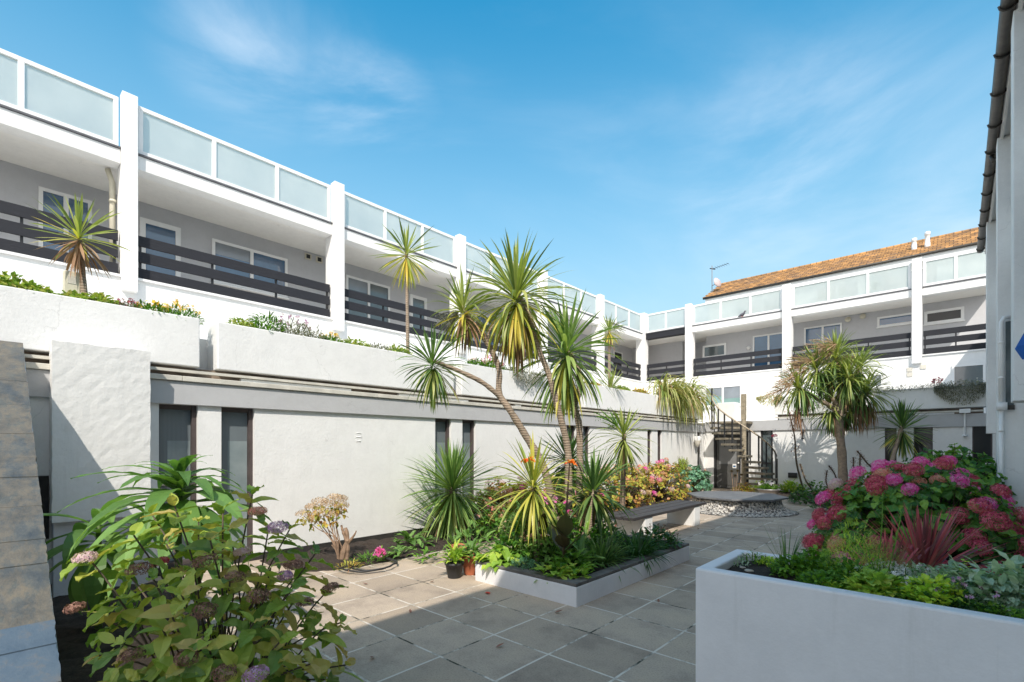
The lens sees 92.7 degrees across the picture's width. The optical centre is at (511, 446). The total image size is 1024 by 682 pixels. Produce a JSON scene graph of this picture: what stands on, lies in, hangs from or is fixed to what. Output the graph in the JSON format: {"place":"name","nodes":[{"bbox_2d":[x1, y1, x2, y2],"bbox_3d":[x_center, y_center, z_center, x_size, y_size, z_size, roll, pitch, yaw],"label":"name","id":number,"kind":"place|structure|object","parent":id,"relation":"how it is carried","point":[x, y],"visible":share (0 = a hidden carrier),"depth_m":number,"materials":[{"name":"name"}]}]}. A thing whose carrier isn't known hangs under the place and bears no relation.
{"place":"outdoors","nodes":[
{"label":"outdoors","id":0,"kind":"place"},
{"bbox_2d":[52,488,835,681],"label":"paving","id":1,"kind":"structure","parent":0,"point":[446,629],"depth_m":4.59,"materials":[{"name":"stone"}]},
{"bbox_2d":[0,340,60,681],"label":"stair parapet","id":2,"kind":"structure","parent":1,"relation":"on","point":[28,647],"depth_m":3.43,"materials":[{"name":"stone"}]},
{"bbox_2d":[49,340,150,597],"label":"stub wall","id":3,"kind":"structure","parent":1,"relation":"on","point":[99,411],"depth_m":5.51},
{"bbox_2d":[52,581,214,681],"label":"flower bed soil","id":4,"kind":"structure","parent":1,"relation":"on","point":[74,650],"depth_m":4.05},
{"bbox_2d":[43,454,270,650],"bbox_3d":[-3.043,0.856,4.007,2.335,1.587,1.358,0,0,17],"label":"echium","id":5,"kind":"object","parent":4,"relation":"on","point":[177,479],"visible":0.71,"depth_m":3.83,"materials":[{"name":"green plant"}]},
{"bbox_2d":[59,485,363,681],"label":"hydrangea","id":6,"kind":"object","parent":4,"relation":"on","point":[271,645],"visible":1,"depth_m":2.66,"materials":[{"name":"green plant"}]},
{"bbox_2d":[0,48,704,593],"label":"apartment wing","id":7,"kind":"structure","parent":1,"relation":"on","point":[212,228],"depth_m":10.59,"materials":[{"name":"paint"}]},
{"bbox_2d":[38,186,91,256],"bbox_3d":[-10.005,-4.580,10.959,0.065,2.140,0.887,0,0,42],"label":"balcony door","id":8,"kind":"structure","parent":7,"relation":"in","point":[44,194],"depth_m":10.86,"materials":[{"name":"white glass"}]},
{"bbox_2d":[0,285,199,368],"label":"terrace planter","id":9,"kind":"object","parent":7,"relation":"on","point":[34,321],"visible":0.95,"depth_m":5.75,"materials":[{"name":"paint"}]},
{"bbox_2d":[0,271,42,291],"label":"terrace plant","id":10,"kind":"object","parent":9,"relation":"in","point":[5,277],"visible":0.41,"depth_m":5.31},
{"bbox_2d":[6,276,57,294],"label":"terrace plant","id":11,"kind":"object","parent":9,"relation":"in","point":[31,286],"visible":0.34,"depth_m":5.41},
{"bbox_2d":[62,270,79,293],"bbox_3d":[-5.248,-1.860,5.820,0.130,0.420,0.170,0,0,42],"label":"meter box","id":12,"kind":"object","parent":9,"relation":"in","point":[72,283],"visible":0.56,"depth_m":5.78,"materials":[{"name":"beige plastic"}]},
{"bbox_2d":[24,193,133,292],"bbox_3d":[-5.168,-2.333,5.811,0.952,1.331,0.927,0,0,3],"label":"cordyline","id":13,"kind":"object","parent":9,"relation":"on","point":[77,258],"visible":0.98,"depth_m":5.80,"materials":[{"name":"green plant"}]},
{"bbox_2d":[129,299,174,316],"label":"terrace plant","id":14,"kind":"object","parent":9,"relation":"in","point":[147,306],"visible":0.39,"depth_m":6.25,"materials":[{"name":"yellow plant"}]},
{"bbox_2d":[154,298,205,325],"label":"terrace plant","id":15,"kind":"object","parent":9,"relation":"in","point":[179,312],"visible":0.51,"depth_m":6.51,"materials":[{"name":"yellow plant"}]},
{"bbox_2d":[140,217,180,276],"bbox_3d":[-8.816,-4.555,12.261,0.065,2.090,0.844,0,0,42],"label":"balcony door","id":16,"kind":"structure","parent":7,"relation":"in","point":[151,229],"depth_m":12.26,"materials":[{"name":"white glass"}]},
{"bbox_2d":[159,404,196,567],"bbox_3d":[-4.408,0.505,6.428,0.140,2.090,0.431,0,0,42],"label":"window","id":17,"kind":"structure","parent":7,"relation":"in","point":[177,423],"depth_m":6.46,"materials":[{"name":"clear glass"}]},
{"bbox_2d":[221,407,252,553],"bbox_3d":[-3.929,0.505,6.953,0.140,2.090,0.428,0,0,42],"label":"window","id":18,"kind":"structure","parent":7,"relation":"in","point":[236,423],"depth_m":7.00,"materials":[{"name":"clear glass"}]},
{"bbox_2d":[210,238,288,299],"bbox_3d":[-7.359,-4.968,13.823,0.110,1.205,2.050,0,0,42],"label":"window","id":19,"kind":"structure","parent":7,"relation":"in","point":[220,248],"depth_m":13.78,"materials":[{"name":"white glass"}]},
{"bbox_2d":[207,322,453,393],"bbox_3d":[-2.773,-1.383,8.427,0.460,0.655,4.254,0,0,42],"label":"terrace planter","id":20,"kind":"object","parent":7,"relation":"on","point":[232,348],"visible":0.76,"depth_m":7.63,"materials":[{"name":"paint"}]},
{"bbox_2d":[247,310,286,332],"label":"terrace plant","id":21,"kind":"object","parent":20,"relation":"in","point":[267,326],"visible":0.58,"depth_m":7.32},
{"bbox_2d":[273,312,313,337],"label":"terrace plant","id":22,"kind":"object","parent":20,"relation":"in","point":[293,329],"visible":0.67,"depth_m":7.59,"materials":[{"name":"grey plant"}]},
{"bbox_2d":[371,218,436,350],"bbox_3d":[-2.009,-2.963,9.256,1.351,2.587,1.343,0,0,42],"label":"cordyline","id":23,"kind":"object","parent":20,"relation":"on","point":[408,265],"visible":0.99,"depth_m":9.27,"materials":[{"name":"green plant"}]},
{"bbox_2d":[346,275,389,321],"bbox_3d":[-4.850,-4.907,16.570,0.110,1.385,1.725,0,0,42],"label":"window","id":24,"kind":"structure","parent":7,"relation":"in","point":[356,284],"depth_m":16.55,"materials":[{"name":"grey glass"}]},
{"bbox_2d":[410,294,426,330],"bbox_3d":[-3.472,-4.530,18.113,0.065,2.040,0.751,0,0,42],"label":"balcony door","id":25,"kind":"structure","parent":7,"relation":"in","point":[417,301],"depth_m":18.09,"materials":[{"name":"grey glass"}]},
{"bbox_2d":[435,419,448,524],"bbox_3d":[-1.421,0.505,9.699,0.140,2.090,0.406,0,0,42],"label":"window","id":26,"kind":"structure","parent":7,"relation":"in","point":[441,425],"depth_m":9.74,"materials":[{"name":"grey glass"}]},
{"bbox_2d":[462,420,473,518],"bbox_3d":[-0.956,0.505,10.209,0.140,2.090,0.375,0,0,42],"label":"window","id":27,"kind":"structure","parent":7,"relation":"in","point":[467,425],"depth_m":10.29,"materials":[{"name":"grey glass"}]},
{"bbox_2d":[449,363,579,406],"bbox_3d":[0.236,-1.383,11.722,0.460,0.655,4.250,0,0,42],"label":"terrace planter","id":28,"kind":"object","parent":7,"relation":"on","point":[512,388],"visible":0.4,"depth_m":10.70,"materials":[{"name":"paint"}]},
{"bbox_2d":[579,383,655,414],"bbox_3d":[3.240,-1.383,15.012,0.460,0.655,4.240,0,0,42],"label":"terrace planter","id":29,"kind":"object","parent":7,"relation":"on","point":[626,400],"visible":0.68,"depth_m":14.74,"materials":[{"name":"paint"}]},
{"bbox_2d":[594,314,626,386],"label":"cordyline","id":30,"kind":"object","parent":29,"relation":"on","point":[609,323],"visible":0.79,"depth_m":14.64,"materials":[{"name":"green plant"}]},
{"bbox_2d":[656,396,702,419],"bbox_3d":[6.143,-1.383,18.191,0.460,0.655,3.950,0,0,42],"label":"terrace planter","id":31,"kind":"object","parent":7,"relation":"on","point":[659,411],"visible":0.15,"depth_m":17.13,"materials":[{"name":"concrete"}]},
{"bbox_2d":[641,371,721,428],"bbox_3d":[6.337,-1.576,17.872,1.579,2.136,5.026,0,0,42],"label":"flax","id":32,"kind":"object","parent":31,"relation":"in","point":[678,393],"visible":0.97,"depth_m":17.25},
{"bbox_2d":[444,560,463,578],"bbox_3d":[-0.724,1.554,6.144,0.248,0.188,0.248,0,0,42],"label":"plant pot","id":33,"kind":"object","parent":1,"relation":"on","point":[453,570],"visible":0.91,"depth_m":6.06,"materials":[{"name":"plastic"}]},
{"bbox_2d":[434,539,470,565],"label":"potted plant","id":34,"kind":"object","parent":33,"relation":"in","point":[456,555],"visible":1,"depth_m":6.11,"materials":[{"name":"green plant"}]},
{"bbox_2d":[259,494,692,571],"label":"flower bed soil","id":35,"kind":"structure","parent":1,"relation":"on","point":[329,555],"depth_m":7.64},
{"bbox_2d":[295,493,349,558],"bbox_3d":[-2.699,1.145,6.885,0.842,0.978,0.374,0,0,4],"label":"hydrangea","id":36,"kind":"object","parent":35,"relation":"on","point":[336,510],"visible":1,"depth_m":6.86,"materials":[{"name":"beige plant"}]},
{"bbox_2d":[331,525,356,559],"bbox_3d":[-2.374,1.387,6.910,0.359,0.550,0.108,0,0,-9],"label":"tree stump","id":37,"kind":"object","parent":35,"relation":"on","point":[344,551],"visible":0.93,"depth_m":6.88,"materials":[{"name":"brown wood"}]},
{"bbox_2d":[336,556,397,572],"bbox_3d":[-1.950,1.600,6.628,0.772,0.044,0.816,0,0,42],"label":"garden hose","id":38,"kind":"object","parent":35,"relation":"on","point":[370,570],"visible":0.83,"depth_m":6.40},
{"bbox_2d":[393,530,436,548],"bbox_3d":[-1.592,1.491,7.823,0.760,0.345,0.737,0,0,42],"label":"foxglove","id":39,"kind":"object","parent":35,"relation":"on","point":[409,538],"visible":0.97,"depth_m":7.78,"materials":[{"name":"green plant"}]},
{"bbox_2d":[397,437,502,541],"bbox_3d":[-1.047,0.908,8.833,2.229,2.176,2.111,0,0,42],"label":"cordyline","id":40,"kind":"object","parent":35,"relation":"on","point":[456,512],"visible":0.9,"depth_m":8.59,"materials":[{"name":"green plant"}]},
{"bbox_2d":[473,496,518,543],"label":"plant","id":41,"kind":"object","parent":35,"relation":"on","point":[497,519],"visible":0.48,"depth_m":8.46,"materials":[{"name":"green plant"}]},
{"bbox_2d":[468,477,547,529],"bbox_3d":[-0.012,1.128,9.937,1.580,1.062,1.840,0,0,42],"label":"hydrangea","id":42,"kind":"object","parent":35,"relation":"on","point":[507,490],"visible":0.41,"depth_m":9.62,"materials":[{"name":"green plant"}]},
{"bbox_2d":[534,429,603,520],"bbox_3d":[1.032,0.636,8.693,1.488,2.031,1.402,0,0,42],"label":"cordyline","id":43,"kind":"object","parent":35,"relation":"on","point":[573,445],"visible":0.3,"depth_m":8.61,"materials":[{"name":"green plant"}]},
{"bbox_2d":[585,461,656,510],"bbox_3d":[2.865,1.028,12.936,1.748,1.270,2.440,0,0,42],"label":"hydrangea","id":44,"kind":"object","parent":35,"relation":"on","point":[634,495],"visible":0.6,"depth_m":12.60,"materials":[{"name":"plant"}]},
{"bbox_2d":[593,407,657,510],"bbox_3d":[2.227,0.437,9.598,1.386,2.471,1.472,0,0,42],"label":"cordyline","id":45,"kind":"object","parent":35,"relation":"on","point":[623,447],"visible":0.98,"depth_m":9.55,"materials":[{"name":"green plant"}]},
{"bbox_2d":[634,457,693,502],"bbox_3d":[4.400,1.000,14.535,1.728,1.334,2.312,0,0,42],"label":"hydrangea","id":46,"kind":"object","parent":35,"relation":"on","point":[661,474],"visible":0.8,"depth_m":14.18,"materials":[{"name":"plant"}]},
{"bbox_2d":[674,464,712,495],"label":"geranium","id":47,"kind":"object","parent":35,"relation":"on","point":[697,480],"visible":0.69,"depth_m":15.63,"materials":[{"name":"green plant"}]},
{"bbox_2d":[475,533,688,606],"bbox_3d":[1.062,1.530,6.553,1.510,0.240,2.850,0,0,42],"label":"raised bed","id":48,"kind":"object","parent":1,"relation":"on","point":[580,591],"visible":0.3,"depth_m":5.58,"materials":[{"name":"stone"}]},
{"bbox_2d":[393,229,580,538],"bbox_3d":[-0.275,-0.820,6.721,1.900,4.385,2.735,0,0,66],"label":"cabbage palm","id":49,"kind":"object","parent":48,"relation":"in","point":[514,332],"visible":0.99,"depth_m":6.79,"materials":[{"name":"green plant"}]},
{"bbox_2d":[472,544,523,571],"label":"hosta","id":50,"kind":"object","parent":48,"relation":"on","point":[493,556],"visible":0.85,"depth_m":5.89,"materials":[{"name":"green plant"}]},
{"bbox_2d":[482,501,548,558],"bbox_3d":[0.167,1.221,6.608,1.144,0.973,1.044,0,0,42],"label":"echium","id":51,"kind":"object","parent":48,"relation":"on","point":[517,538],"visible":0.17,"depth_m":6.53,"materials":[{"name":"green plant"}]},
{"bbox_2d":[490,517,542,562],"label":"plant","id":52,"kind":"object","parent":48,"relation":"on","point":[503,538],"visible":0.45,"depth_m":6.14,"materials":[{"name":"green plant"}]},
{"bbox_2d":[480,433,589,560],"bbox_3d":[0.267,0.618,6.115,1.352,1.668,1.455,0,0,-22],"label":"cordyline","id":53,"kind":"object","parent":48,"relation":"on","point":[531,508],"visible":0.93,"depth_m":6.00,"materials":[{"name":"green plant"}]},
{"bbox_2d":[519,527,578,568],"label":"plant","id":54,"kind":"object","parent":48,"relation":"on","point":[545,549],"visible":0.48,"depth_m":5.88,"materials":[{"name":"green plant"}]},
{"bbox_2d":[531,563,576,583],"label":"hosta","id":55,"kind":"object","parent":48,"relation":"on","point":[554,572],"visible":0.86,"depth_m":5.33,"materials":[{"name":"green plant"}]},
{"bbox_2d":[542,496,583,546],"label":"plant","id":56,"kind":"object","parent":48,"relation":"on","point":[574,520],"visible":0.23,"depth_m":6.82,"materials":[{"name":"green plant"}]},
{"bbox_2d":[547,459,582,557],"bbox_3d":[0.538,0.794,5.661,0.499,1.295,0.390,0,0,42],"label":"canna","id":57,"kind":"object","parent":48,"relation":"on","point":[564,528],"visible":0.98,"depth_m":5.63,"materials":[{"name":"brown plant"}]},
{"bbox_2d":[510,290,629,537],"bbox_3d":[0.761,-0.433,7.186,1.959,3.637,1.998,0,0,42],"label":"cabbage palm","id":58,"kind":"object","parent":48,"relation":"on","point":[570,395],"visible":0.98,"depth_m":7.08,"materials":[{"name":"green plant"}]},
{"bbox_2d":[541,545,598,573],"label":"plant","id":59,"kind":"object","parent":48,"relation":"on","point":[563,561],"visible":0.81,"depth_m":5.57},
{"bbox_2d":[549,533,605,575],"bbox_3d":[0.851,1.303,5.824,0.807,0.464,0.764,0,0,42],"label":"echium","id":60,"kind":"object","parent":48,"relation":"on","point":[582,545],"visible":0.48,"depth_m":5.78,"materials":[{"name":"green plant"}]},
{"bbox_2d":[540,520,631,559],"bbox_3d":[0.996,1.253,6.663,1.227,0.445,1.772,0,0,42],"label":"ground cover plant","id":61,"kind":"object","parent":48,"relation":"on","point":[596,532],"visible":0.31,"depth_m":6.64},
{"bbox_2d":[552,447,642,539],"bbox_3d":[1.182,0.670,6.985,1.404,1.384,1.450,0,0,42],"label":"cordyline","id":62,"kind":"object","parent":48,"relation":"on","point":[592,504],"visible":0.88,"depth_m":6.88,"materials":[{"name":"green plant"}]},
{"bbox_2d":[558,530,641,580],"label":"grass","id":63,"kind":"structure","parent":48,"relation":"on","point":[603,551],"depth_m":5.95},
{"bbox_2d":[607,522,673,574],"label":"grass","id":64,"kind":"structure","parent":48,"relation":"on","point":[637,549],"depth_m":6.37,"materials":[{"name":"green plant"}]},
{"bbox_2d":[630,522,683,549],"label":"ground cover plant","id":65,"kind":"object","parent":48,"relation":"on","point":[670,538],"visible":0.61,"depth_m":6.91,"materials":[{"name":"green plant"}]},
{"bbox_2d":[608,500,705,534],"bbox_3d":[2.858,1.425,9.510,0.635,0.450,3.200,0,0,42],"label":"bench","id":66,"kind":"object","parent":1,"relation":"on","point":[682,512],"visible":0.83,"depth_m":9.39,"materials":[{"name":"grey concrete"}]},
{"bbox_2d":[687,491,798,517],"bbox_3d":[5.796,1.456,12.650,2.840,0.383,2.840,0,0,42],"label":"stone platform","id":67,"kind":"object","parent":1,"relation":"on","point":[743,504],"visible":0.87,"depth_m":11.78,"materials":[{"name":"stone"}]},
{"bbox_2d":[710,388,778,490],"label":"spiral staircase","id":68,"kind":"structure","parent":1,"relation":"on","point":[743,422],"depth_m":16.90,"materials":[{"name":"metal"}]},
{"bbox_2d":[696,549,1023,681],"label":"tall planter","id":69,"kind":"object","parent":1,"relation":"on","point":[760,623],"visible":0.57,"depth_m":2.52,"materials":[{"name":"concrete"}]},
{"bbox_2d":[768,554,819,579],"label":"herb","id":70,"kind":"object","parent":69,"relation":"on","point":[780,565],"visible":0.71,"depth_m":2.95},
{"bbox_2d":[792,544,843,574],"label":"herb","id":71,"kind":"object","parent":69,"relation":"on","point":[811,553],"visible":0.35,"depth_m":2.98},
{"bbox_2d":[795,569,847,589],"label":"herb","id":72,"kind":"object","parent":69,"relation":"on","point":[818,577],"visible":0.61,"depth_m":2.72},
{"bbox_2d":[823,556,878,582],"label":"herb","id":73,"kind":"object","parent":69,"relation":"on","point":[848,567],"visible":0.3,"depth_m":2.77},
{"bbox_2d":[817,518,890,573],"bbox_3d":[2.024,0.598,2.891,0.405,0.398,0.412,0,0,42],"label":"fennel","id":74,"kind":"object","parent":69,"relation":"on","point":[847,546],"visible":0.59,"depth_m":2.90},
{"bbox_2d":[839,566,910,597],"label":"herb","id":75,"kind":"object","parent":69,"relation":"on","point":[874,581],"visible":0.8,"depth_m":2.54,"materials":[{"name":"green plant"}]},
{"bbox_2d":[857,490,903,571],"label":"tall seed stalks","id":76,"kind":"object","parent":69,"relation":"on","point":[896,533],"visible":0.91,"depth_m":2.74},
{"bbox_2d":[851,538,920,583],"bbox_3d":[2.093,0.656,2.764,0.373,0.283,0.386,0,0,42],"label":"fennel","id":77,"kind":"object","parent":69,"relation":"on","point":[893,563],"visible":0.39,"depth_m":2.76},
{"bbox_2d":[893,573,972,606],"bbox_3d":[2.091,0.722,2.450,0.349,0.185,0.334,0,0,10],"label":"herb","id":78,"kind":"object","parent":69,"relation":"on","point":[927,586],"visible":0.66,"depth_m":2.41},
{"bbox_2d":[895,560,978,599],"bbox_3d":[2.285,0.715,2.581,0.424,0.205,0.424,0,0,42],"label":"sage","id":79,"kind":"object","parent":69,"relation":"in","point":[924,569],"visible":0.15,"depth_m":2.61,"materials":[{"name":"green plant"}]},
{"bbox_2d":[920,595,1002,614],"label":"herb","id":80,"kind":"object","parent":69,"relation":"on","point":[973,606],"visible":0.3,"depth_m":2.29,"materials":[{"name":"green plant"}]},
{"bbox_2d":[933,576,1009,613],"bbox_3d":[2.218,0.715,2.370,0.333,0.170,0.345,0,0,42],"label":"viola","id":81,"kind":"object","parent":69,"relation":"in","point":[995,595],"visible":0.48,"depth_m":2.31,"materials":[{"name":"green plant"}]},
{"bbox_2d":[923,555,1023,615],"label":"sage","id":82,"kind":"object","parent":69,"relation":"on","point":[985,582],"visible":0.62,"depth_m":2.35,"materials":[{"name":"green plant"}]},
{"bbox_2d":[954,602,1023,618],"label":"herb","id":83,"kind":"object","parent":69,"relation":"on","point":[1014,612],"visible":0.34,"depth_m":2.21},
{"bbox_2d":[961,548,1023,612],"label":"sage","id":84,"kind":"object","parent":69,"relation":"in","point":[1014,561],"visible":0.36,"depth_m":2.37,"materials":[{"name":"green plant"}]},
{"bbox_2d":[778,491,1006,560],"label":"flower bed soil","id":85,"kind":"structure","parent":1,"relation":"on","point":[786,494],"depth_m":15.52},
{"bbox_2d":[787,488,830,504],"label":"ground cover plant","id":86,"kind":"object","parent":85,"relation":"on","point":[797,498],"visible":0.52,"depth_m":13.79,"materials":[{"name":"green plant"}]},
{"bbox_2d":[760,329,898,488],"bbox_3d":[9.190,-0.919,14.232,4.273,5.196,2.183,0,0,-7],"label":"cabbage palm","id":87,"kind":"object","parent":85,"relation":"on","point":[847,382],"visible":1,"depth_m":14.10,"materials":[{"name":"green plant"}]},
{"bbox_2d":[830,527,938,572],"bbox_3d":[3.148,1.173,4.141,0.942,0.959,0.932,0,0,12],"label":"plant","id":88,"kind":"object","parent":85,"relation":"on","point":[904,554],"visible":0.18,"depth_m":4.12,"materials":[{"name":"green plant"}]},
{"bbox_2d":[865,399,937,464],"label":"cordyline","id":89,"kind":"object","parent":85,"relation":"on","point":[900,439],"visible":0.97,"depth_m":13.31,"materials":[{"name":"green plant"}]},
{"bbox_2d":[801,455,1023,574],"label":"hydrangea","id":90,"kind":"object","parent":85,"relation":"on","point":[913,484],"visible":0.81,"depth_m":5.53,"materials":[{"name":"pink plant"}]},
{"bbox_2d":[838,503,1016,574],"bbox_3d":[3.563,1.051,4.255,1.297,1.197,1.222,0,0,42],"label":"cordyline","id":91,"kind":"object","parent":85,"relation":"on","point":[920,534],"visible":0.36,"depth_m":4.17,"materials":[{"name":"red plant"}]},
{"bbox_2d":[901,443,1017,508],"bbox_3d":[8.096,0.818,9.110,1.917,1.759,3.740,0,0,42],"label":"green shrub","id":92,"kind":"object","parent":85,"relation":"on","point":[980,469],"visible":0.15,"depth_m":8.62,"materials":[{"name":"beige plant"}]},
{"bbox_2d":[443,519,495,552],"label":"hosta","id":93,"kind":"object","parent":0,"point":[467,533],"visible":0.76,"depth_m":7.84,"materials":[{"name":"green plant"}]},
{"bbox_2d":[0,0,999,313],"label":"sky","id":94,"kind":"structure","parent":0,"point":[658,145],"materials":[{"name":"blue"}]},
{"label":"ground","id":95,"kind":"structure","parent":0,"visible":0},
{"bbox_2d":[632,227,995,493],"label":"apartment wing","id":96,"kind":"structure","parent":95,"relation":"on","point":[916,307],"depth_m":20.66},
{"bbox_2d":[703,343,725,357],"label":"window","id":97,"kind":"structure","parent":96,"relation":"in","point":[716,349],"depth_m":26.45,"materials":[{"name":"grey glass"}]},
{"bbox_2d":[705,384,741,406],"bbox_3d":[10.519,-2.486,24.391,1.846,1.038,0.110,0,0,42],"label":"window","id":98,"kind":"structure","parent":96,"relation":"in","point":[729,393],"depth_m":24.29,"materials":[{"name":"white glass"}]},
{"bbox_2d":[717,402,738,421],"bbox_3d":[8.505,-1.330,19.250,0.700,0.740,0.500,0,0,42],"label":"terrace planter","id":99,"kind":"object","parent":96,"relation":"on","point":[730,409],"visible":0.85,"depth_m":19.04,"materials":[{"name":"concrete"}]},
{"bbox_2d":[717,437,739,488],"bbox_3d":[8.401,0.645,18.996,0.878,1.970,0.075,0,0,42],"label":"entrance door","id":100,"kind":"structure","parent":96,"relation":"in","point":[727,461],"depth_m":19.02,"materials":[{"name":"grey wood"}]},
{"bbox_2d":[761,431,772,486],"bbox_3d":[9.430,0.540,18.046,0.414,2.220,0.070,0,0,42],"label":"glazed door","id":101,"kind":"structure","parent":96,"relation":"in","point":[766,435],"depth_m":18.03,"materials":[{"name":"glass"}]},
{"bbox_2d":[753,332,781,370],"bbox_3d":[12.945,-4.580,24.644,1.478,2.140,0.065,0,0,42],"label":"balcony door","id":102,"kind":"structure","parent":96,"relation":"in","point":[774,340],"depth_m":24.68,"materials":[{"name":"white glass"}]},
{"bbox_2d":[804,323,841,358],"bbox_3d":[14.670,-4.605,23.069,1.532,2.190,0.065,0,0,42],"label":"balcony door","id":103,"kind":"structure","parent":96,"relation":"in","point":[810,333],"depth_m":23.13,"materials":[{"name":"white glass"}]},
{"bbox_2d":[774,384,985,414],"bbox_3d":[11.896,-1.465,16.031,5.850,0.650,0.480,0,0,42],"label":"terrace planter","id":104,"kind":"object","parent":96,"relation":"on","point":[925,399],"visible":0.29,"depth_m":15.05,"materials":[{"name":"concrete"}]},
{"bbox_2d":[933,378,985,404],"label":"trailing plant","id":105,"kind":"object","parent":104,"relation":"in","point":[938,389],"visible":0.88,"depth_m":14.36,"materials":[{"name":"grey plant"}]},
{"bbox_2d":[876,313,911,328],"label":"window","id":106,"kind":"structure","parent":96,"relation":"in","point":[900,319],"depth_m":21.24,"materials":[{"name":"white glass"}]},
{"bbox_2d":[914,427,932,460],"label":"window","id":107,"kind":"structure","parent":96,"relation":"in","point":[918,448],"depth_m":15.06,"materials":[{"name":"black glass"}]},
{"bbox_2d":[923,306,964,325],"bbox_3d":[17.821,-5.357,20.161,1.298,0.585,0.110,0,0,42],"label":"window","id":108,"kind":"structure","parent":96,"relation":"in","point":[956,314],"depth_m":20.16,"materials":[{"name":"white glass"}]},
{"bbox_2d":[952,363,985,385],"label":"window","id":109,"kind":"structure","parent":96,"relation":"in","point":[969,372],"depth_m":18.35,"materials":[{"name":"grey glass"}]},
{"bbox_2d":[972,426,991,465],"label":"window","id":110,"kind":"structure","parent":96,"relation":"in","point":[981,441],"depth_m":14.19,"materials":[{"name":"black glass"}]},
{"bbox_2d":[976,0,1023,519],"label":"apartment wing","id":111,"kind":"structure","parent":95,"relation":"on","point":[1000,237],"depth_m":8.30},
{"bbox_2d":[1005,321,1013,404],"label":"window","id":112,"kind":"structure","parent":111,"relation":"in","point":[1008,323],"depth_m":8.34,"materials":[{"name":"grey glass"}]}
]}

